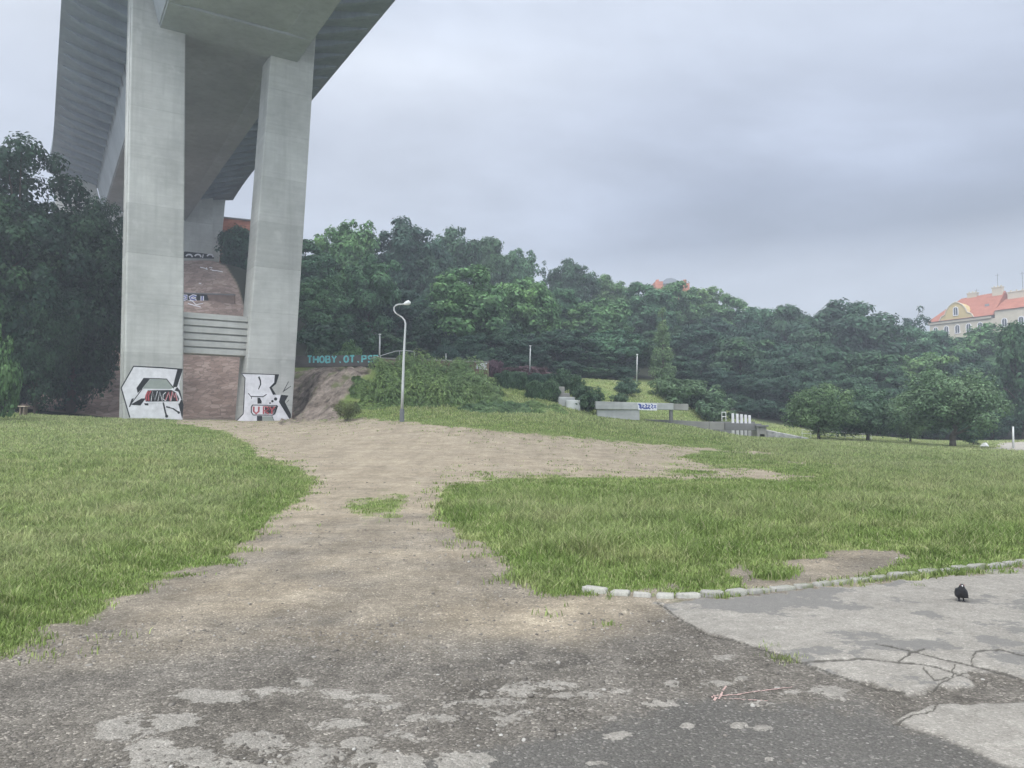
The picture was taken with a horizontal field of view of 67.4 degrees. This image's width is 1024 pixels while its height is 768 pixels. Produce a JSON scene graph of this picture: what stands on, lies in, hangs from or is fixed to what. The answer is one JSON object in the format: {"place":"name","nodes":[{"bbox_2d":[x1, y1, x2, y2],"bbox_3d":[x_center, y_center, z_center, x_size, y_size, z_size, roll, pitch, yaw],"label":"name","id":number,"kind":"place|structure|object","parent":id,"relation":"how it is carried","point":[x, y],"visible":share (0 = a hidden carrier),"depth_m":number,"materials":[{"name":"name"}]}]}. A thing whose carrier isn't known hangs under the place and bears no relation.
{"place":"outdoors","nodes":[
{"label":"outdoors","id":0,"kind":"place"},
{"bbox_2d":[20,260,243,418],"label":"embankment","id":1,"kind":"structure","parent":0,"point":[210,385],"depth_m":79.52,"materials":[{"name":"brown stone"}]},
{"bbox_2d":[41,353,100,409],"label":"understorey bush","id":2,"kind":"object","parent":1,"relation":"on","point":[59,407],"visible":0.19,"depth_m":66.97,"materials":[{"name":"green plant"}]},
{"bbox_2d":[78,194,122,347],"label":"deciduous tree","id":3,"kind":"object","parent":1,"relation":"on","point":[115,212],"visible":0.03,"depth_m":76.38,"materials":[{"name":"green plant"}]},
{"bbox_2d":[184,292,235,303],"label":"retaining wall","id":4,"kind":"structure","parent":1,"relation":"on","point":[227,298],"depth_m":99.32,"materials":[{"name":"grey stone"}]},
{"bbox_2d":[279,366,369,424],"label":"earth bank","id":5,"kind":"structure","parent":0,"point":[318,392],"depth_m":66.50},
{"bbox_2d":[295,355,379,367],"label":"wall","id":6,"kind":"structure","parent":5,"relation":"on","point":[332,361],"depth_m":70.06,"materials":[{"name":"grey concrete"}]},
{"bbox_2d":[0,568,1023,767],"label":"asphalt path","id":7,"kind":"structure","parent":0,"point":[900,648],"depth_m":4.97,"materials":[{"name":"grey asphalt"}]},
{"bbox_2d":[0,262,1023,665],"bbox_3d":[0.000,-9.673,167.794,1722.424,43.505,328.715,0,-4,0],"label":"ground","id":8,"kind":"structure","parent":0,"point":[238,276],"depth_m":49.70,"materials":[{"name":"green plant"}]},
{"bbox_2d":[0,324,23,417],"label":"leafy shrub","id":9,"kind":"object","parent":8,"relation":"on","point":[10,384],"visible":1,"depth_m":50.15,"materials":[{"name":"green plant"}]},
{"bbox_2d":[0,191,63,349],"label":"deciduous tree","id":10,"kind":"object","parent":8,"relation":"on","point":[12,230],"visible":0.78,"depth_m":59.91,"materials":[{"name":"green plant"}]},
{"bbox_2d":[0,274,88,413],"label":"deciduous tree","id":11,"kind":"object","parent":8,"relation":"on","point":[49,349],"visible":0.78,"depth_m":60.41,"materials":[{"name":"green plant"}]},
{"bbox_2d":[0,131,95,410],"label":"deciduous tree","id":12,"kind":"object","parent":8,"relation":"on","point":[19,159],"visible":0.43,"depth_m":63.24,"materials":[{"name":"green plant"}]},
{"bbox_2d":[21,199,122,412],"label":"deciduous tree","id":13,"kind":"object","parent":8,"relation":"on","point":[100,288],"visible":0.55,"depth_m":66.42,"materials":[{"name":"green plant"}]},
{"bbox_2d":[47,0,394,420],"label":"road bridge","id":14,"kind":"structure","parent":8,"relation":"on","point":[177,123],"depth_m":65.53,"materials":[{"name":"concrete"}]},
{"bbox_2d":[214,223,249,269],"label":"leafy shrub","id":15,"kind":"object","parent":8,"relation":"on","point":[233,243],"visible":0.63,"depth_m":116.28,"materials":[{"name":"green plant"}]},
{"bbox_2d":[299,239,341,313],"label":"deciduous tree","id":16,"kind":"object","parent":8,"relation":"on","point":[317,266],"visible":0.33,"depth_m":107.90,"materials":[{"name":"green plant"}]},
{"bbox_2d":[298,277,353,332],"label":"deciduous tree","id":17,"kind":"object","parent":8,"relation":"on","point":[322,306],"visible":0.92,"depth_m":94.79,"materials":[{"name":"green plant"}]},
{"bbox_2d":[297,316,380,355],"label":"round bush","id":18,"kind":"object","parent":8,"relation":"on","point":[331,338],"visible":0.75,"depth_m":82.59,"materials":[{"name":"green plant"}]},
{"bbox_2d":[312,219,380,288],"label":"deciduous tree","id":19,"kind":"object","parent":8,"relation":"on","point":[347,246],"visible":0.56,"depth_m":116.83,"materials":[{"name":"green plant"}]},
{"bbox_2d":[329,253,402,351],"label":"deciduous tree","id":20,"kind":"object","parent":8,"relation":"on","point":[368,285],"visible":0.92,"depth_m":100.37,"materials":[{"name":"green plant"}]},
{"bbox_2d":[348,375,388,409],"bbox_3d":[-11.689,0.648,63.181,3.653,3.287,6.245,0,-4,-7],"label":"creeper","id":21,"kind":"object","parent":8,"relation":"on","point":[357,393],"visible":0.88,"depth_m":62.89,"materials":[{"name":"green plant"}]},
{"bbox_2d":[366,332,417,357],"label":"deciduous tree","id":22,"kind":"object","parent":8,"relation":"on","point":[390,342],"visible":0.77,"depth_m":90.85,"materials":[{"name":"green plant"}]},
{"bbox_2d":[364,351,447,406],"bbox_3d":[-9.173,-0.429,66.148,8.127,5.379,11.234,0,-4,0],"label":"creeper","id":23,"kind":"object","parent":8,"relation":"on","point":[388,394],"visible":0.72,"depth_m":63.23,"materials":[{"name":"green plant"}]},
{"bbox_2d":[381,288,430,353],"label":"deciduous tree","id":24,"kind":"object","parent":8,"relation":"on","point":[417,306],"visible":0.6,"depth_m":102.77,"materials":[{"name":"green plant"}]},
{"bbox_2d":[375,215,453,293],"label":"deciduous tree","id":25,"kind":"object","parent":8,"relation":"on","point":[405,246],"visible":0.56,"depth_m":122.39,"materials":[{"name":"green plant"}]},
{"bbox_2d":[389,348,470,407],"bbox_3d":[-7.084,-0.567,65.605,7.284,5.779,11.212,0,-4,0],"label":"creeper","id":26,"kind":"object","parent":8,"relation":"on","point":[439,400],"visible":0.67,"depth_m":61.46,"materials":[{"name":"green plant"}]},
{"bbox_2d":[407,248,456,307],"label":"deciduous tree","id":27,"kind":"object","parent":8,"relation":"on","point":[423,285],"visible":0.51,"depth_m":121.32,"materials":[{"name":"green plant"}]},
{"bbox_2d":[410,307,462,358],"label":"deciduous tree","id":28,"kind":"object","parent":8,"relation":"on","point":[427,336],"visible":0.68,"depth_m":95.63,"materials":[{"name":"green plant"}]},
{"bbox_2d":[429,343,466,359],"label":"undergrowth bush","id":29,"kind":"object","parent":8,"relation":"on","point":[450,353],"visible":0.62,"depth_m":91.14,"materials":[{"name":"green plant"}]},
{"bbox_2d":[426,225,481,282],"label":"deciduous tree","id":30,"kind":"object","parent":8,"relation":"on","point":[462,253],"visible":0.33,"depth_m":130.00,"materials":[{"name":"green plant"}]},
{"bbox_2d":[427,355,496,406],"bbox_3d":[-4.295,-0.245,65.593,6.613,5.020,10.564,0,-4,0],"label":"creeper","id":31,"kind":"object","parent":8,"relation":"on","point":[466,384],"visible":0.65,"depth_m":63.38,"materials":[{"name":"green plant"}]},
{"bbox_2d":[445,334,487,359],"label":"deciduous tree","id":32,"kind":"object","parent":8,"relation":"on","point":[468,343],"visible":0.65,"depth_m":92.66,"materials":[{"name":"green plant"}]},
{"bbox_2d":[420,264,513,343],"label":"deciduous tree","id":33,"kind":"object","parent":8,"relation":"on","point":[474,305],"visible":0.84,"depth_m":96.42,"materials":[{"name":"green plant"}]},
{"bbox_2d":[457,400,503,412],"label":"ground shrub","id":34,"kind":"object","parent":8,"relation":"on","point":[490,407],"visible":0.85,"depth_m":58.19,"materials":[{"name":"green plant"}]},
{"bbox_2d":[461,373,506,404],"bbox_3d":[-2.687,0.497,64.857,4.563,3.288,8.431,0,-4,0],"label":"creeper","id":35,"kind":"object","parent":8,"relation":"on","point":[495,396],"visible":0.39,"depth_m":63.63,"materials":[{"name":"green plant"}]},
{"bbox_2d":[470,236,510,287],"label":"deciduous tree","id":36,"kind":"object","parent":8,"relation":"on","point":[493,258],"visible":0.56,"depth_m":136.19,"materials":[{"name":"green plant"}]},
{"bbox_2d":[476,321,523,367],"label":"deciduous tree","id":37,"kind":"object","parent":8,"relation":"on","point":[504,336],"visible":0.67,"depth_m":94.86,"materials":[{"name":"green plant"}]},
{"bbox_2d":[493,370,528,389],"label":"hedge","id":38,"kind":"object","parent":8,"relation":"on","point":[509,379],"visible":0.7,"depth_m":67.75,"materials":[{"name":"green plant"}]},
{"bbox_2d":[497,248,539,287],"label":"deciduous tree","id":39,"kind":"object","parent":8,"relation":"on","point":[517,265],"visible":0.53,"depth_m":140.32,"materials":[{"name":"green plant"}]},
{"bbox_2d":[501,353,540,370],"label":"undergrowth bush","id":40,"kind":"object","parent":8,"relation":"on","point":[516,360],"visible":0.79,"depth_m":93.95,"materials":[{"name":"green plant"}]},
{"bbox_2d":[496,276,562,338],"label":"deciduous tree","id":41,"kind":"object","parent":8,"relation":"on","point":[533,310],"visible":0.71,"depth_m":104.84,"materials":[{"name":"green plant"}]},
{"bbox_2d":[507,332,557,366],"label":"deciduous tree","id":42,"kind":"object","parent":8,"relation":"on","point":[538,351],"visible":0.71,"depth_m":95.97,"materials":[{"name":"green plant"}]},
{"bbox_2d":[524,379,561,401],"bbox_3d":[2.661,0.679,65.536,3.337,2.171,1.762,0,-4,0],"label":"hedge","id":43,"kind":"object","parent":8,"relation":"on","point":[544,390],"visible":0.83,"depth_m":64.89,"materials":[{"name":"green plant"}]},
{"bbox_2d":[524,399,570,414],"bbox_3d":[2.578,1.815,60.086,3.503,1.464,6.052,1,-4,-10],"label":"ground shrub","id":44,"kind":"object","parent":8,"relation":"on","point":[538,406],"visible":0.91,"depth_m":59.27,"materials":[{"name":"green plant"}]},
{"bbox_2d":[538,287,586,337],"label":"deciduous tree","id":45,"kind":"object","parent":8,"relation":"on","point":[568,300],"visible":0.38,"depth_m":116.71,"materials":[{"name":"green plant"}]},
{"bbox_2d":[546,360,588,373],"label":"undergrowth bush","id":46,"kind":"object","parent":8,"relation":"on","point":[573,367],"visible":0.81,"depth_m":97.14,"materials":[{"name":"green plant"}]},
{"bbox_2d":[538,328,601,366],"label":"deciduous tree","id":47,"kind":"object","parent":8,"relation":"on","point":[570,347],"visible":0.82,"depth_m":99.44,"materials":[{"name":"green plant"}]},
{"bbox_2d":[546,257,602,305],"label":"deciduous tree","id":48,"kind":"object","parent":8,"relation":"on","point":[578,280],"visible":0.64,"depth_m":140.30,"materials":[{"name":"green plant"}]},
{"bbox_2d":[572,385,604,410],"bbox_3d":[6.189,1.512,63.985,2.894,2.808,3.255,-3,-4,36],"label":"round bush","id":49,"kind":"object","parent":8,"relation":"on","point":[587,396],"visible":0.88,"depth_m":63.46,"materials":[{"name":"green plant"}]},
{"bbox_2d":[558,298,634,351],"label":"deciduous tree","id":50,"kind":"object","parent":8,"relation":"on","point":[601,317],"visible":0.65,"depth_m":115.79,"materials":[{"name":"green plant"}]},
{"bbox_2d":[577,366,616,378],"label":"undergrowth bush","id":51,"kind":"object","parent":8,"relation":"on","point":[594,372],"visible":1,"depth_m":97.23,"materials":[{"name":"green plant"}]},
{"bbox_2d":[577,351,619,378],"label":"deciduous tree","id":52,"kind":"object","parent":8,"relation":"on","point":[601,361],"visible":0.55,"depth_m":98.91,"materials":[{"name":"green plant"}]},
{"bbox_2d":[589,273,637,306],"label":"deciduous tree","id":53,"kind":"object","parent":8,"relation":"on","point":[611,291],"visible":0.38,"depth_m":145.75,"materials":[{"name":"green plant"}]},
{"bbox_2d":[584,329,648,367],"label":"deciduous tree","id":54,"kind":"object","parent":8,"relation":"on","point":[615,344],"visible":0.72,"depth_m":102.59,"materials":[{"name":"green plant"}]},
{"bbox_2d":[613,377,640,394],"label":"spreading shrub","id":55,"kind":"object","parent":8,"relation":"on","point":[627,387],"visible":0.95,"depth_m":79.68,"materials":[{"name":"green plant"}]},
{"bbox_2d":[616,345,655,377],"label":"deciduous tree","id":56,"kind":"object","parent":8,"relation":"on","point":[644,358],"visible":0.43,"depth_m":104.54,"materials":[{"name":"green plant"}]},
{"bbox_2d":[594,401,687,422],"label":"concrete wall","id":57,"kind":"structure","parent":8,"relation":"on","point":[626,410],"depth_m":62.88,"materials":[{"name":"white paint"}]},
{"bbox_2d":[616,281,678,344],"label":"deciduous tree","id":58,"kind":"object","parent":8,"relation":"on","point":[650,304],"visible":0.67,"depth_m":126.70,"materials":[{"name":"green plant"}]},
{"bbox_2d":[648,307,676,379],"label":"conical tree","id":59,"kind":"object","parent":8,"relation":"on","point":[662,354],"visible":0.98,"depth_m":99.08,"materials":[{"name":"green plant"}]},
{"bbox_2d":[647,372,682,398],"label":"spreading shrub","id":60,"kind":"object","parent":8,"relation":"on","point":[666,379],"visible":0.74,"depth_m":83.66,"materials":[{"name":"green plant"}]},
{"bbox_2d":[657,355,703,385],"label":"deciduous tree","id":61,"kind":"object","parent":8,"relation":"on","point":[688,367],"visible":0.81,"depth_m":102.90,"materials":[{"name":"green plant"}]},
{"bbox_2d":[658,280,705,334],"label":"deciduous tree","id":62,"kind":"object","parent":8,"relation":"on","point":[687,311],"visible":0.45,"depth_m":136.26,"materials":[{"name":"green plant"}]},
{"bbox_2d":[664,379,728,407],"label":"spreading shrub","id":63,"kind":"object","parent":8,"relation":"on","point":[690,392],"visible":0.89,"depth_m":80.84,"materials":[{"name":"green plant"}]},
{"bbox_2d":[665,323,734,373],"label":"deciduous tree","id":64,"kind":"object","parent":8,"relation":"on","point":[697,339],"visible":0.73,"depth_m":114.02,"materials":[{"name":"green plant"}]},
{"bbox_2d":[643,419,761,435],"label":"parapet","id":65,"kind":"structure","parent":8,"relation":"on","point":[728,427],"depth_m":64.69,"materials":[{"name":"concrete"}]},
{"bbox_2d":[688,285,731,319],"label":"deciduous tree","id":66,"kind":"object","parent":8,"relation":"on","point":[710,295],"visible":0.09,"depth_m":145.91,"materials":[{"name":"green plant"}]},
{"bbox_2d":[694,392,737,421],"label":"spreading shrub","id":67,"kind":"object","parent":8,"relation":"on","point":[713,409],"visible":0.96,"depth_m":79.13,"materials":[{"name":"green plant"}]},
{"bbox_2d":[688,315,743,338],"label":"deciduous tree","id":68,"kind":"object","parent":8,"relation":"on","point":[719,325],"visible":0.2,"depth_m":126.96,"materials":[{"name":"green plant"}]},
{"bbox_2d":[694,367,746,394],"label":"deciduous tree","id":69,"kind":"object","parent":8,"relation":"on","point":[725,380],"visible":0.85,"depth_m":104.75,"materials":[{"name":"green plant"}]},
{"bbox_2d":[703,295,754,330],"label":"deciduous tree","id":70,"kind":"object","parent":8,"relation":"on","point":[724,310],"visible":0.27,"depth_m":141.18,"materials":[{"name":"green plant"}]},
{"bbox_2d":[705,336,776,394],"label":"deciduous tree","id":71,"kind":"object","parent":8,"relation":"on","point":[735,354],"visible":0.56,"depth_m":110.31,"materials":[{"name":"green plant"}]},
{"bbox_2d":[732,306,779,333],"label":"deciduous tree","id":72,"kind":"object","parent":8,"relation":"on","point":[756,318],"visible":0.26,"depth_m":136.36,"materials":[{"name":"green plant"}]},
{"bbox_2d":[731,322,781,352],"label":"deciduous tree","id":73,"kind":"object","parent":8,"relation":"on","point":[751,332],"visible":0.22,"depth_m":123.16,"materials":[{"name":"green plant"}]},
{"bbox_2d":[735,399,778,417],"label":"undergrowth bush","id":74,"kind":"object","parent":8,"relation":"on","point":[762,408],"visible":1,"depth_m":97.13,"materials":[{"name":"green plant"}]},
{"bbox_2d":[733,372,784,401],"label":"deciduous tree","id":75,"kind":"object","parent":8,"relation":"on","point":[759,388],"visible":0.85,"depth_m":102.40,"materials":[{"name":"green plant"}]},
{"bbox_2d":[742,342,811,401],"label":"deciduous tree","id":76,"kind":"object","parent":8,"relation":"on","point":[781,359],"visible":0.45,"depth_m":106.88,"materials":[{"name":"green plant"}]},
{"bbox_2d":[760,304,813,345],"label":"deciduous tree","id":77,"kind":"object","parent":8,"relation":"on","point":[790,315],"visible":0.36,"depth_m":131.27,"materials":[{"name":"green plant"}]},
{"bbox_2d":[775,370,823,407],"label":"deciduous tree","id":78,"kind":"object","parent":8,"relation":"on","point":[796,381],"visible":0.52,"depth_m":101.63,"materials":[{"name":"green plant"}]},
{"bbox_2d":[787,328,835,354],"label":"deciduous tree","id":79,"kind":"object","parent":8,"relation":"on","point":[808,340],"visible":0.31,"depth_m":118.85,"materials":[{"name":"green plant"}]},
{"bbox_2d":[779,381,861,438],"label":"park tree","id":80,"kind":"object","parent":8,"relation":"on","point":[819,412],"visible":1,"depth_m":65.03,"materials":[{"name":"green plant"}]},
{"bbox_2d":[793,345,857,402],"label":"deciduous tree","id":81,"kind":"object","parent":8,"relation":"on","point":[825,363],"visible":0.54,"depth_m":103.56,"materials":[{"name":"green plant"}]},
{"bbox_2d":[786,297,906,364],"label":"deciduous tree","id":82,"kind":"object","parent":8,"relation":"on","point":[853,328],"visible":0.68,"depth_m":123.22,"materials":[{"name":"green plant"}]},
{"bbox_2d":[821,372,874,428],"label":"deciduous tree","id":83,"kind":"object","parent":8,"relation":"on","point":[844,381],"visible":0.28,"depth_m":98.86,"materials":[{"name":"green plant"}]},
{"bbox_2d":[833,386,907,439],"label":"park tree","id":84,"kind":"object","parent":8,"relation":"on","point":[874,418],"visible":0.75,"depth_m":66.62,"materials":[{"name":"green plant"}]},
{"bbox_2d":[842,349,912,401],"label":"deciduous tree","id":85,"kind":"object","parent":8,"relation":"on","point":[870,368],"visible":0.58,"depth_m":102.20,"materials":[{"name":"green plant"}]},
{"bbox_2d":[874,374,917,404],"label":"deciduous tree","id":86,"kind":"object","parent":8,"relation":"on","point":[891,389],"visible":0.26,"depth_m":99.04,"materials":[{"name":"green plant"}]},
{"bbox_2d":[885,390,932,441],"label":"park tree","id":87,"kind":"object","parent":8,"relation":"on","point":[911,432],"visible":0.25,"depth_m":72.49,"materials":[{"name":"green plant"}]},
{"bbox_2d":[882,324,942,365],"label":"deciduous tree","id":88,"kind":"object","parent":8,"relation":"on","point":[917,349],"visible":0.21,"depth_m":125.12,"materials":[{"name":"green plant"}]},
{"bbox_2d":[882,351,959,384],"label":"deciduous tree","id":89,"kind":"object","parent":8,"relation":"on","point":[918,366],"visible":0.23,"depth_m":105.92,"materials":[{"name":"green plant"}]},
{"bbox_2d":[907,329,981,357],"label":"deciduous tree","id":90,"kind":"object","parent":8,"relation":"on","point":[945,338],"visible":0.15,"depth_m":129.91,"materials":[{"name":"green plant"}]},
{"bbox_2d":[883,367,1019,445],"bbox_3d":[36.603,2.171,64.265,9.934,7.249,9.520,-3,-4,36],"label":"park tree","id":91,"kind":"object","parent":8,"relation":"on","point":[951,395],"visible":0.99,"depth_m":62.56,"materials":[{"name":"green plant"}]},
{"bbox_2d":[937,351,993,407],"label":"deciduous tree","id":92,"kind":"object","parent":8,"relation":"on","point":[974,361],"visible":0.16,"depth_m":104.31,"materials":[{"name":"green plant"}]},
{"bbox_2d":[956,415,992,444],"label":"round bush","id":93,"kind":"object","parent":8,"relation":"on","point":[964,436],"visible":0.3,"depth_m":75.09,"materials":[{"name":"green plant"}]},
{"bbox_2d":[928,273,1023,337],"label":"apartment house","id":94,"kind":"structure","parent":8,"relation":"on","point":[997,305],"depth_m":182.84,"materials":[{"name":"beige paint"}]},
{"bbox_2d":[948,322,1006,375],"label":"deciduous tree","id":95,"kind":"object","parent":8,"relation":"on","point":[983,342],"visible":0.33,"depth_m":126.62,"materials":[{"name":"green plant"}]},
{"bbox_2d":[977,408,1019,439],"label":"undergrowth bush","id":96,"kind":"object","parent":8,"relation":"on","point":[1006,422],"visible":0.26,"depth_m":90.54,"materials":[{"name":"green plant"}]},
{"bbox_2d":[987,319,1023,439],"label":"deciduous tree","id":97,"kind":"object","parent":8,"relation":"on","point":[1008,371],"visible":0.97,"depth_m":91.81,"materials":[{"name":"green plant"}]},
{"bbox_2d":[0,0,1023,340],"label":"sky","id":98,"kind":"structure","parent":0,"point":[805,154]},
{"bbox_2d":[29,418,1023,651],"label":"dirt path","id":99,"kind":"structure","parent":0,"point":[399,590],"depth_m":9.69,"materials":[{"name":"brown soil"}]},
{"bbox_2d":[331,400,363,419],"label":"weed clump","id":100,"kind":"object","parent":99,"relation":"on","point":[347,412],"visible":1,"depth_m":56.64,"materials":[{"name":"green plant"}]},
{"bbox_2d":[393,300,410,421],"bbox_3d":[-7.213,-1.405,50.182,1.149,8.220,0.323,0,-4,0],"label":"street lamp","id":101,"kind":"object","parent":99,"relation":"on","point":[407,302],"visible":0.89,"depth_m":50.12,"materials":[{"name":"metal"}]},
{"bbox_2d":[3,455,1017,767],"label":"gravel","id":102,"kind":"structure","parent":99,"relation":"on","point":[255,749],"depth_m":5.23,"materials":[{"name":"grey gravel"}]},
{"bbox_2d":[347,497,1013,664],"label":"weeds","id":103,"kind":"object","parent":99,"relation":"on","point":[774,658],"visible":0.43,"depth_m":8.41,"materials":[{"name":"green plant"}]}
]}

